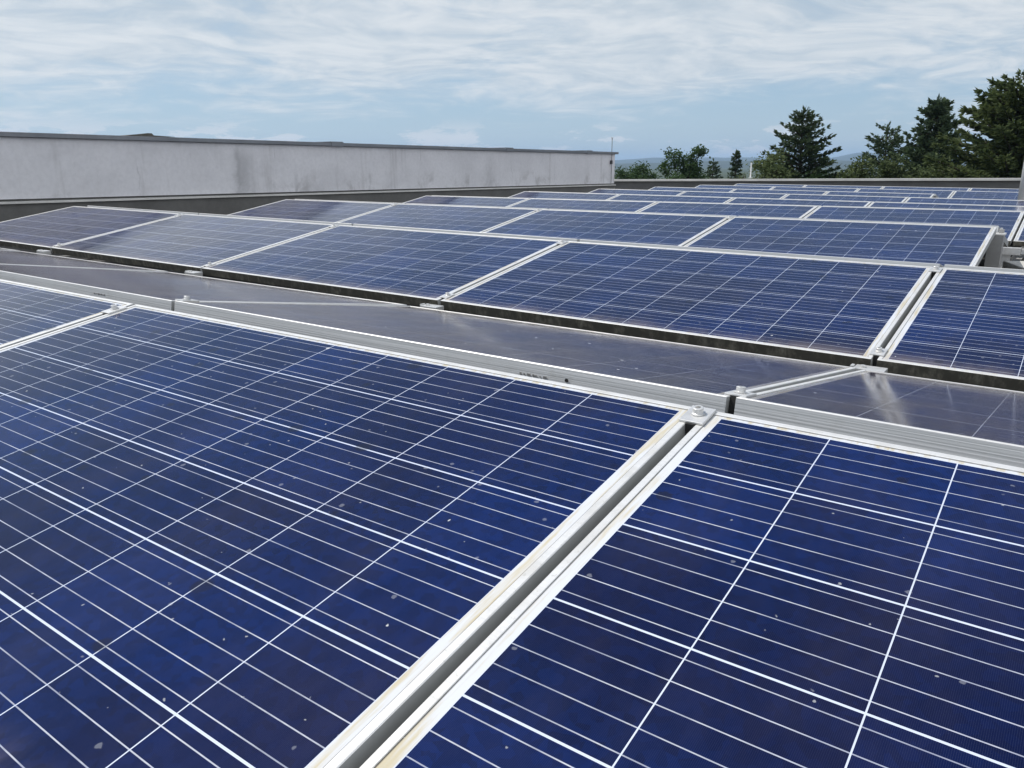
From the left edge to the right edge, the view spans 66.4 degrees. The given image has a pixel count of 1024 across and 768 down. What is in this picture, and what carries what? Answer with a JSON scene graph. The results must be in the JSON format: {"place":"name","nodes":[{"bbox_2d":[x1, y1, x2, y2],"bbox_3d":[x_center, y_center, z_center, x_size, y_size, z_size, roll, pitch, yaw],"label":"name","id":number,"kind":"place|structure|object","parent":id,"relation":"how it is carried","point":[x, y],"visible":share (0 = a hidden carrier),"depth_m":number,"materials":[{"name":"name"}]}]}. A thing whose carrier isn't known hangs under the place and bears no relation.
{"place":"outdoors","nodes":[
{"label":"outdoors","id":0,"kind":"place"},
{"bbox_2d":[0,0,1023,159],"label":"sky","id":1,"kind":"structure","parent":0,"point":[648,76],"materials":[{"name":"blue"}]},
{"bbox_2d":[441,241,931,366],"bbox_3d":[0.665,-0.378,3.112,1.654,0.040,0.992,11,29,34],"label":"solar panel","id":2,"kind":"object","parent":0,"point":[839,312],"visible":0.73,"depth_m":2.94,"materials":[{"name":"glass"}]},
{"bbox_2d":[440,292,454,299],"bbox_3d":[-0.267,-0.357,3.261,0.039,0.049,0.060,11,29,34],"label":"panel clamp","id":3,"kind":"object","parent":2,"relation":"attached to","point":[447,295],"visible":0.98,"depth_m":3.25,"materials":[{"name":"metal"}]},
{"bbox_2d":[202,225,559,305],"bbox_3d":[-0.688,-0.651,4.054,1.654,0.040,0.992,11,29,34],"label":"solar panel","id":4,"kind":"object","parent":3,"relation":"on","point":[412,267],"visible":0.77,"depth_m":3.92,"materials":[{"name":"glass"}]},
{"bbox_2d":[556,240,567,245],"bbox_3d":[0.249,-0.694,3.905,0.039,0.049,0.060,11,29,34],"label":"panel clamp","id":5,"kind":"object","parent":4,"relation":"attached to","point":[560,242],"visible":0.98,"depth_m":3.89,"materials":[{"name":"metal"}]},
{"bbox_2d":[869,347,887,366],"bbox_3d":[1.085,-0.084,2.320,0.039,0.049,0.060,11,29,34],"label":"panel clamp","id":6,"kind":"object","parent":2,"relation":"attached to","point":[876,352],"visible":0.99,"depth_m":2.31,"materials":[{"name":"metal"}]},
{"bbox_2d":[928,266,941,279],"bbox_3d":[1.601,-0.421,2.964,0.039,0.049,0.060,11,29,34],"label":"panel clamp","id":7,"kind":"object","parent":2,"relation":"attached to","point":[934,270],"visible":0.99,"depth_m":2.95,"materials":[{"name":"metal"}]},
{"bbox_2d":[614,168,906,178],"bbox_3d":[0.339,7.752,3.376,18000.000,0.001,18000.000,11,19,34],"label":"ground","id":8,"kind":"structure","parent":0,"point":[724,173],"depth_m":966.38,"materials":[{"name":"green plant"}]},
{"bbox_2d":[51,232,1021,336],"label":"roof","id":9,"kind":"structure","parent":8,"relation":"on","point":[981,263],"depth_m":5.70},
{"bbox_2d":[61,255,85,258],"bbox_3d":[0.264,-2.589,12.261,0.090,0.126,20.900,11,19,34],"label":"base rail","id":10,"kind":"object","parent":9,"relation":"on","point":[68,256],"depth_m":6.79,"materials":[{"name":"metal"}]},
{"bbox_2d":[432,195,535,198],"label":"solar panel","id":11,"kind":"object","parent":10,"relation":"on","point":[495,197],"visible":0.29,"depth_m":9.77,"materials":[{"name":"glass"}]},
{"bbox_2d":[510,191,619,199],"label":"solar panel","id":12,"kind":"object","parent":10,"relation":"on","point":[559,195],"visible":0.4,"depth_m":11.41,"materials":[{"name":"glass"}]},
{"bbox_2d":[529,191,607,193],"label":"solar panel","id":13,"kind":"object","parent":10,"relation":"on","point":[568,192],"visible":0.12,"depth_m":11.72,"materials":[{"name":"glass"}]},
{"bbox_2d":[589,189,685,195],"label":"solar panel","id":14,"kind":"object","parent":10,"relation":"on","point":[641,192],"visible":0.36,"depth_m":13.19,"materials":[{"name":"glass"}]},
{"bbox_2d":[649,187,734,191],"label":"solar panel","id":15,"kind":"object","parent":10,"relation":"on","point":[692,189],"visible":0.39,"depth_m":14.97,"materials":[{"name":"glass"}]},
{"bbox_2d":[694,185,773,189],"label":"solar panel","id":16,"kind":"object","parent":10,"relation":"on","point":[736,187],"visible":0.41,"depth_m":16.71,"materials":[{"name":"glass"}]},
{"bbox_2d":[735,184,805,186],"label":"solar panel","id":17,"kind":"object","parent":10,"relation":"on","point":[779,185],"visible":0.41,"depth_m":18.54,"materials":[{"name":"glass"}]},
{"bbox_2d":[162,270,184,273],"bbox_3d":[1.616,-2.332,11.315,0.090,0.126,20.900,11,19,34],"label":"base rail","id":18,"kind":"object","parent":9,"relation":"on","point":[174,271],"depth_m":5.80,"materials":[{"name":"metal"}]},
{"bbox_2d":[37,249,50,254],"bbox_3d":[-3.034,-0.764,5.098,0.094,0.220,0.052,11,19,34],"label":"valley bracket","id":19,"kind":"object","parent":18,"relation":"attached to","point":[42,251],"visible":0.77,"depth_m":5.05,"materials":[{"name":"metal"}]},
{"bbox_2d":[0,206,177,252],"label":"solar panel","id":20,"kind":"object","parent":18,"relation":"on","point":[45,230],"visible":0.84,"depth_m":5.82,"materials":[{"name":"glass"}]},
{"bbox_2d":[87,205,198,214],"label":"solar panel","id":21,"kind":"object","parent":18,"relation":"on","point":[144,210],"visible":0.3,"depth_m":6.33,"materials":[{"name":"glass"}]},
{"bbox_2d":[229,199,392,222],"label":"solar panel","id":22,"kind":"object","parent":18,"relation":"on","point":[324,211],"visible":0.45,"depth_m":7.72,"materials":[{"name":"glass"}]},
{"bbox_2d":[295,199,405,203],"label":"solar panel","id":23,"kind":"object","parent":18,"relation":"on","point":[350,201],"visible":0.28,"depth_m":8.10,"materials":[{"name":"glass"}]},
{"bbox_2d":[509,198,656,211],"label":"solar panel","id":24,"kind":"object","parent":18,"relation":"on","point":[624,206],"visible":0.34,"depth_m":8.65,"materials":[{"name":"glass"}]},
{"bbox_2d":[536,198,661,201],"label":"solar panel","id":25,"kind":"object","parent":18,"relation":"on","point":[608,200],"visible":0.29,"depth_m":8.86,"materials":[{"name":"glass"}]},
{"bbox_2d":[0,132,618,252],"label":"perimeter wall","id":26,"kind":"structure","parent":9,"relation":"on","point":[42,172],"depth_m":9.08,"materials":[{"name":"paint"}]},
{"bbox_2d":[610,137,612,173],"bbox_3d":[1.993,-4.489,15.710,0.048,0.887,0.066,11,19,34],"label":"lightning rod","id":27,"kind":"object","parent":26,"relation":"attached to","point":[611,161],"visible":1,"depth_m":15.71,"materials":[{"name":"metal"}]},
{"bbox_2d":[305,290,332,293],"bbox_3d":[2.969,-2.075,10.370,0.090,0.126,20.900,11,19,34],"label":"base rail","id":28,"kind":"object","parent":9,"relation":"on","point":[318,291],"depth_m":4.82,"materials":[{"name":"metal"}]},
{"bbox_2d":[0,250,167,271],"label":"solar panel","id":29,"kind":"object","parent":28,"relation":"on","point":[18,257],"visible":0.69,"depth_m":4.06,"materials":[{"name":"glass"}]},
{"bbox_2d":[185,270,202,276],"bbox_3d":[-1.682,-0.492,4.156,0.094,0.220,0.052,11,19,34],"label":"valley bracket","id":30,"kind":"object","parent":28,"relation":"on","point":[191,272],"visible":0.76,"depth_m":4.11,"materials":[{"name":"metal"}]},
{"bbox_2d":[51,214,331,271],"bbox_3d":[-2.040,-0.923,4.995,1.654,0.040,0.992,11,29,34],"label":"solar panel","id":31,"kind":"object","parent":30,"relation":"on","point":[185,242],"visible":0.84,"depth_m":4.88,"materials":[{"name":"glass"}]},
{"bbox_2d":[203,262,215,266],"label":"panel clamp","id":32,"kind":"object","parent":31,"relation":"attached to","point":[208,264],"visible":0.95,"depth_m":4.19,"materials":[{"name":"metal"}]},
{"bbox_2d":[199,213,352,225],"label":"solar panel","id":33,"kind":"object","parent":28,"relation":"on","point":[335,223],"visible":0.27,"depth_m":5.37,"materials":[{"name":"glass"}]},
{"bbox_2d":[337,204,536,232],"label":"solar panel","id":34,"kind":"object","parent":28,"relation":"on","point":[464,218],"visible":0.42,"depth_m":6.76,"materials":[{"name":"glass"}]},
{"bbox_2d":[406,203,548,209],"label":"solar panel","id":35,"kind":"object","parent":28,"relation":"on","point":[477,206],"visible":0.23,"depth_m":7.16,"materials":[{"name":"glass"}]},
{"bbox_2d":[609,194,733,202],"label":"solar panel","id":36,"kind":"object","parent":28,"relation":"on","point":[628,197],"visible":0.34,"depth_m":10.49,"materials":[{"name":"glass"}]},
{"bbox_2d":[629,194,736,197],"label":"solar panel","id":37,"kind":"object","parent":28,"relation":"on","point":[674,195],"visible":0.09,"depth_m":10.77,"materials":[{"name":"glass"}]},
{"bbox_2d":[678,191,787,198],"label":"solar panel","id":38,"kind":"object","parent":28,"relation":"on","point":[737,195],"visible":0.35,"depth_m":12.25,"materials":[{"name":"glass"}]},
{"bbox_2d":[697,191,779,193],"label":"solar panel","id":39,"kind":"object","parent":28,"relation":"on","point":[738,192],"visible":0.14,"depth_m":12.48,"materials":[{"name":"glass"}]},
{"bbox_2d":[731,189,827,194],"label":"solar panel","id":40,"kind":"object","parent":28,"relation":"on","point":[780,191],"visible":0.38,"depth_m":14.04,"materials":[{"name":"glass"}]},
{"bbox_2d":[770,187,858,191],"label":"solar panel","id":41,"kind":"object","parent":28,"relation":"on","point":[818,189],"visible":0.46,"depth_m":15.76,"materials":[{"name":"glass"}]},
{"bbox_2d":[805,185,883,188],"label":"solar panel","id":42,"kind":"object","parent":28,"relation":"on","point":[864,187],"visible":0.37,"depth_m":17.55,"materials":[{"name":"glass"}]},
{"bbox_2d":[825,191,933,197],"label":"solar panel","id":43,"kind":"object","parent":28,"relation":"on","point":[880,194],"visible":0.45,"depth_m":13.10,"materials":[{"name":"glass"}]},
{"bbox_2d":[404,196,528,206],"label":"solar panel","id":44,"kind":"object","parent":9,"relation":"on","point":[477,201],"visible":0.39,"depth_m":9.61,"materials":[{"name":"glass"}]},
{"bbox_2d":[610,178,1020,189],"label":"parapet","id":45,"kind":"structure","parent":9,"relation":"on","point":[648,184],"depth_m":21.11,"materials":[{"name":"grey concrete"}]},
{"bbox_2d":[984,228,1006,267],"bbox_3d":[2.982,-0.762,4.855,0.130,0.407,0.160,11,19,34],"label":"support plate","id":46,"kind":"object","parent":9,"relation":"on","point":[994,250],"visible":0.58,"depth_m":4.80,"materials":[{"name":"metal"}]},
{"bbox_2d":[685,217,996,266],"bbox_3d":[1.988,-0.879,4.868,1.654,0.038,0.992,11,29,34],"label":"solar panel","id":47,"kind":"object","parent":46,"relation":"on","point":[942,245],"visible":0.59,"depth_m":4.82,"materials":[{"name":"glass"}]},
{"bbox_2d":[738,216,1007,246],"bbox_3d":[2.624,-1.114,5.715,1.654,0.039,0.992,11,9,34],"label":"solar panel","id":48,"kind":"object","parent":46,"relation":"on","point":[1005,240],"visible":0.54,"depth_m":5.28,"materials":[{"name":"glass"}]},
{"bbox_2d":[1000,247,1023,267],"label":"end bracket","id":49,"kind":"object","parent":9,"relation":"on","point":[1007,252],"visible":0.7,"depth_m":5.75,"materials":[{"name":"metal"}]},
{"bbox_2d":[804,206,1023,245],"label":"solar panel","id":50,"kind":"object","parent":49,"relation":"on","point":[1009,222],"visible":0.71,"depth_m":6.71,"materials":[{"name":"glass"}]},
{"bbox_2d":[1013,219,1023,246],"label":"solar panel","id":51,"kind":"object","parent":49,"relation":"on","point":[1018,240],"visible":1,"depth_m":5.85,"materials":[{"name":"glass"}]},
{"bbox_2d":[1002,261,1023,269],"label":"concrete slab","id":52,"kind":"structure","parent":9,"relation":"on","point":[1013,264],"depth_m":5.06,"materials":[{"name":"grey concrete"}]},
{"bbox_2d":[1010,246,1023,260],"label":"base rail","id":53,"kind":"object","parent":9,"relation":"on","point":[1017,257],"depth_m":6.71,"materials":[{"name":"metal"}]},
{"bbox_2d":[0,304,690,767],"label":"solar panel","id":54,"kind":"object","parent":53,"relation":"on","point":[228,544],"visible":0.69,"depth_m":1.04,"materials":[{"name":"glass"}]},
{"bbox_2d":[174,301,855,412],"bbox_3d":[-0.021,-0.124,2.200,1.654,0.039,0.995,11,10,34],"label":"solar panel","id":55,"kind":"object","parent":53,"relation":"on","point":[680,373],"visible":0.82,"depth_m":1.91,"materials":[{"name":"glass"}]},
{"bbox_2d":[175,296,198,301],"bbox_3d":[-0.956,-0.235,2.306,0.039,0.049,0.060,11,10,34],"label":"panel clamp","id":56,"kind":"object","parent":55,"relation":"attached to","point":[186,298],"visible":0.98,"depth_m":2.29,"materials":[{"name":"metal"}]},
{"bbox_2d":[850,364,887,372],"bbox_3d":[1.023,0.053,2.274,0.094,0.220,0.052,11,19,34],"label":"valley bracket","id":57,"kind":"object","parent":53,"relation":"attached to","point":[858,367],"visible":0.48,"depth_m":2.24,"materials":[{"name":"metal"}]},
{"bbox_2d":[835,206,1023,227],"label":"solar panel","id":58,"kind":"object","parent":53,"relation":"on","point":[933,208],"visible":0.18,"depth_m":7.05,"materials":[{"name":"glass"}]},
{"bbox_2d":[875,201,1010,205],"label":"solar panel","id":59,"kind":"object","parent":53,"relation":"on","point":[961,204],"visible":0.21,"depth_m":8.80,"materials":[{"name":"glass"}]},
{"bbox_2d":[868,202,1023,231],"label":"solar panel","id":60,"kind":"object","parent":53,"relation":"on","point":[938,206],"visible":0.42,"depth_m":8.70,"materials":[{"name":"glass"}]},
{"bbox_2d":[916,197,1001,199],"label":"solar panel","id":61,"kind":"object","parent":53,"relation":"on","point":[959,198],"visible":0.12,"depth_m":10.73,"materials":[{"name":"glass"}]},
{"bbox_2d":[905,197,1023,205],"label":"solar panel","id":62,"kind":"object","parent":53,"relation":"on","point":[967,201],"visible":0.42,"depth_m":10.46,"materials":[{"name":"glass"}]},
{"bbox_2d":[950,191,1018,199],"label":"solar panel","id":63,"kind":"object","parent":53,"relation":"on","point":[986,195],"visible":0.49,"depth_m":13.98,"materials":[{"name":"glass"}]},
{"bbox_2d":[969,188,1018,191],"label":"solar panel","id":64,"kind":"object","parent":53,"relation":"on","point":[994,189],"visible":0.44,"depth_m":15.91,"materials":[{"name":"glass"}]},
{"bbox_2d":[1017,163,1023,199],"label":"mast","id":65,"kind":"object","parent":9,"relation":"on","point":[1021,193],"depth_m":11.36,"materials":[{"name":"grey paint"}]},
{"bbox_3d":[4.321,-1.819,9.424,0.090,0.126,20.900,11,19,34],"label":"base rail","id":66,"kind":"object","parent":9,"relation":"on","visible":0},
{"bbox_2d":[0,279,133,348],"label":"solar panel","id":67,"kind":"object","parent":66,"relation":"on","point":[27,311],"visible":0.6,"depth_m":2.21,"materials":[{"name":"glass"}]},
{"bbox_2d":[101,304,126,314],"bbox_3d":[-1.082,-0.192,2.137,0.039,0.049,0.060,11,29,34],"label":"panel clamp","id":68,"kind":"object","parent":67,"relation":"attached to","point":[114,308],"visible":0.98,"depth_m":2.12,"materials":[{"name":"metal"}]},
{"bbox_2d":[0,264,406,310],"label":"solar panel","id":69,"kind":"object","parent":66,"relation":"on","point":[159,290],"visible":0.84,"depth_m":2.90,"materials":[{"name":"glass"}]},
{"bbox_2d":[420,303,443,309],"bbox_3d":[-0.329,-0.219,3.215,0.094,0.220,0.052,11,19,34],"label":"valley bracket","id":70,"kind":"object","parent":66,"relation":"on","point":[431,306],"visible":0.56,"depth_m":3.17,"materials":[{"name":"metal"}]},
{"bbox_2d":[353,224,579,241],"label":"solar panel","id":71,"kind":"object","parent":66,"relation":"on","point":[491,234],"visible":0.22,"depth_m":4.42,"materials":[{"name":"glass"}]},
{"bbox_2d":[483,209,726,245],"bbox_3d":[0.635,-1.144,5.811,1.654,0.038,0.992,11,29,34],"label":"solar panel","id":72,"kind":"object","parent":66,"relation":"on","point":[666,229],"visible":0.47,"depth_m":5.79,"materials":[{"name":"glass"}]},
{"bbox_2d":[549,209,737,216],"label":"solar panel","id":73,"kind":"object","parent":66,"relation":"on","point":[643,212],"visible":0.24,"depth_m":6.21,"materials":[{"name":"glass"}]},
{"bbox_2d":[638,202,817,217],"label":"solar panel","id":74,"kind":"object","parent":66,"relation":"on","point":[782,211],"visible":0.41,"depth_m":7.70,"materials":[{"name":"glass"}]},
{"bbox_2d":[663,201,818,206],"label":"solar panel","id":75,"kind":"object","parent":66,"relation":"on","point":[742,203],"visible":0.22,"depth_m":7.99,"materials":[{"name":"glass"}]},
{"bbox_2d":[579,239,943,267],"bbox_3d":[1.301,-0.613,3.959,1.654,0.038,0.992,11,9,34],"label":"solar panel","id":76,"kind":"object","parent":66,"relation":"on","point":[783,254],"visible":0.29,"depth_m":3.46,"materials":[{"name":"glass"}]},
{"bbox_2d":[727,198,870,206],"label":"solar panel","id":77,"kind":"object","parent":66,"relation":"on","point":[797,202],"visible":0.35,"depth_m":9.57,"materials":[{"name":"glass"}]},
{"bbox_2d":[738,197,873,202],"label":"solar panel","id":78,"kind":"object","parent":66,"relation":"on","point":[808,199],"visible":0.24,"depth_m":9.76,"materials":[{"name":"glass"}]},
{"bbox_2d":[782,194,907,201],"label":"solar panel","id":79,"kind":"object","parent":66,"relation":"on","point":[848,198],"visible":0.38,"depth_m":11.31,"materials":[{"name":"glass"}]},
{"bbox_2d":[806,194,908,197],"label":"solar panel","id":80,"kind":"object","parent":66,"relation":"on","point":[850,195],"visible":0.13,"depth_m":11.54,"materials":[{"name":"glass"}]},
{"bbox_2d":[837,191,938,197],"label":"solar panel","id":81,"kind":"object","parent":66,"relation":"on","point":[935,196],"visible":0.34,"depth_m":13.06,"materials":[{"name":"glass"}]},
{"bbox_2d":[856,189,954,197],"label":"solar panel","id":82,"kind":"object","parent":66,"relation":"on","point":[942,194],"visible":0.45,"depth_m":14.77,"materials":[{"name":"glass"}]},
{"bbox_2d":[882,186,969,190],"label":"solar panel","id":83,"kind":"object","parent":66,"relation":"on","point":[932,188],"visible":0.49,"depth_m":16.61,"materials":[{"name":"glass"}]},
{"bbox_3d":[7.026,-1.306,7.533,0.090,0.126,20.900,11,19,34],"label":"base rail","id":84,"kind":"object","parent":9,"relation":"on","visible":0},
{"bbox_2d":[360,411,1023,767],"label":"solar panel","id":85,"kind":"object","parent":84,"relation":"on","point":[716,589],"visible":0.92,"depth_m":0.78,"materials":[{"name":"glass"}]},
{"bbox_2d":[679,405,715,434],"bbox_3d":[0.288,0.059,1.216,0.039,0.049,0.060,11,29,34],"label":"panel clamp","id":86,"kind":"object","parent":85,"relation":"attached to","point":[692,416],"visible":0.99,"depth_m":1.20,"materials":[{"name":"metal"}]},
{"bbox_2d":[734,370,1023,467],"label":"solar panel","id":87,"kind":"object","parent":84,"relation":"on","point":[982,423],"visible":0.84,"depth_m":1.32,"materials":[{"name":"glass"}]},
{"bbox_2d":[724,386,756,414],"bbox_3d":[0.396,0.029,1.362,0.039,0.049,0.060,11,10,34],"label":"panel clamp","id":88,"kind":"object","parent":87,"relation":"attached to","point":[739,391],"visible":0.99,"depth_m":1.34,"materials":[{"name":"metal"}]},
{"bbox_2d":[876,267,1023,391],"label":"solar panel","id":89,"kind":"object","parent":84,"relation":"on","point":[964,326],"visible":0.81,"depth_m":2.39,"materials":[{"name":"glass"}]},
{"bbox_2d":[944,264,1023,272],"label":"solar panel","id":90,"kind":"object","parent":84,"relation":"on","point":[985,268],"visible":0.29,"depth_m":3.00,"materials":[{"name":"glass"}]},
{"bbox_2d":[614,166,629,178],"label":"bushy tree","id":91,"kind":"object","parent":8,"relation":"on","point":[621,174],"visible":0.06,"depth_m":57.42,"materials":[{"name":"green plant"}]},
{"bbox_2d":[624,160,658,178],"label":"bushy tree","id":92,"kind":"object","parent":8,"relation":"on","point":[643,173],"visible":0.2,"depth_m":56.80,"materials":[{"name":"green plant"}]},
{"bbox_2d":[656,144,710,178],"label":"ragged tree","id":93,"kind":"object","parent":8,"relation":"on","point":[690,169],"visible":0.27,"depth_m":51.45,"materials":[{"name":"green plant"}]},
{"bbox_2d":[704,158,723,178],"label":"spruce","id":94,"kind":"object","parent":8,"relation":"on","point":[710,172],"visible":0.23,"depth_m":65.41,"materials":[{"name":"green plant"}]},
{"bbox_2d":[727,149,742,178],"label":"spruce","id":95,"kind":"object","parent":8,"relation":"on","point":[736,164],"visible":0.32,"depth_m":55.61,"materials":[{"name":"green plant"}]},
{"bbox_2d":[734,172,751,178],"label":"pale tree","id":96,"kind":"object","parent":8,"relation":"on","point":[743,176],"visible":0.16,"depth_m":47.55,"materials":[{"name":"green plant"}]},
{"bbox_2d":[745,145,801,178],"bbox_3d":[12.739,-7.213,39.620,2.936,9.327,2.781,11,19,34],"label":"pale tree","id":97,"kind":"object","parent":8,"relation":"on","point":[773,169],"visible":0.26,"depth_m":38.51,"materials":[{"name":"green plant"}]},
{"bbox_2d":[752,105,849,178],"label":"spruce","id":98,"kind":"object","parent":8,"relation":"on","point":[809,155],"visible":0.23,"depth_m":40.16,"materials":[{"name":"green plant"}]},
{"bbox_2d":[802,165,836,178],"bbox_3d":[15.915,-7.239,41.286,3.294,8.458,2.840,-1,16,-4],"label":"shrub","id":99,"kind":"object","parent":8,"relation":"on","point":[818,175],"visible":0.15,"depth_m":39.60,"materials":[{"name":"green plant"}]},
{"bbox_2d":[850,121,909,177],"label":"pine","id":100,"kind":"object","parent":8,"relation":"on","point":[897,139],"visible":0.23,"depth_m":41.55,"materials":[{"name":"green plant"}]},
{"bbox_2d":[836,152,935,178],"bbox_3d":[17.300,-6.765,38.593,5.833,8.974,2.874,11,19,34],"label":"olive shrub","id":101,"kind":"object","parent":8,"relation":"on","point":[884,171],"visible":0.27,"depth_m":37.32,"materials":[{"name":"green plant"}]},
{"bbox_2d":[879,94,969,177],"bbox_3d":[19.674,-8.011,38.076,8.213,11.627,8.492,11,19,34],"label":"pine","id":102,"kind":"object","parent":8,"relation":"on","point":[937,111],"visible":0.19,"depth_m":36.84,"materials":[{"name":"green plant"}]},
{"bbox_2d":[916,145,999,177],"bbox_3d":[18.288,-5.227,32.707,4.951,9.153,3.257,11,19,34],"label":"olive shrub","id":103,"kind":"object","parent":8,"relation":"on","point":[937,172],"visible":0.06,"depth_m":32.42,"materials":[{"name":"green plant"}]},
{"bbox_2d":[903,68,1023,177],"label":"cedar","id":104,"kind":"object","parent":8,"relation":"on","point":[1000,113],"visible":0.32,"depth_m":29.35,"materials":[{"name":"green plant"}]},
{"bbox_2d":[615,153,910,163],"bbox_3d":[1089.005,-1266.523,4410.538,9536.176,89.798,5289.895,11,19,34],"label":"hills","id":105,"kind":"structure","parent":0,"point":[842,158],"depth_m":5321.27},
{"bbox_2d":[615,160,965,168],"bbox_3d":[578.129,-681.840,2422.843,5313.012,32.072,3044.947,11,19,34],"label":"hills","id":106,"kind":"structure","parent":0,"point":[725,164],"depth_m":2666.81,"materials":[{"name":"green plant"}]}
]}

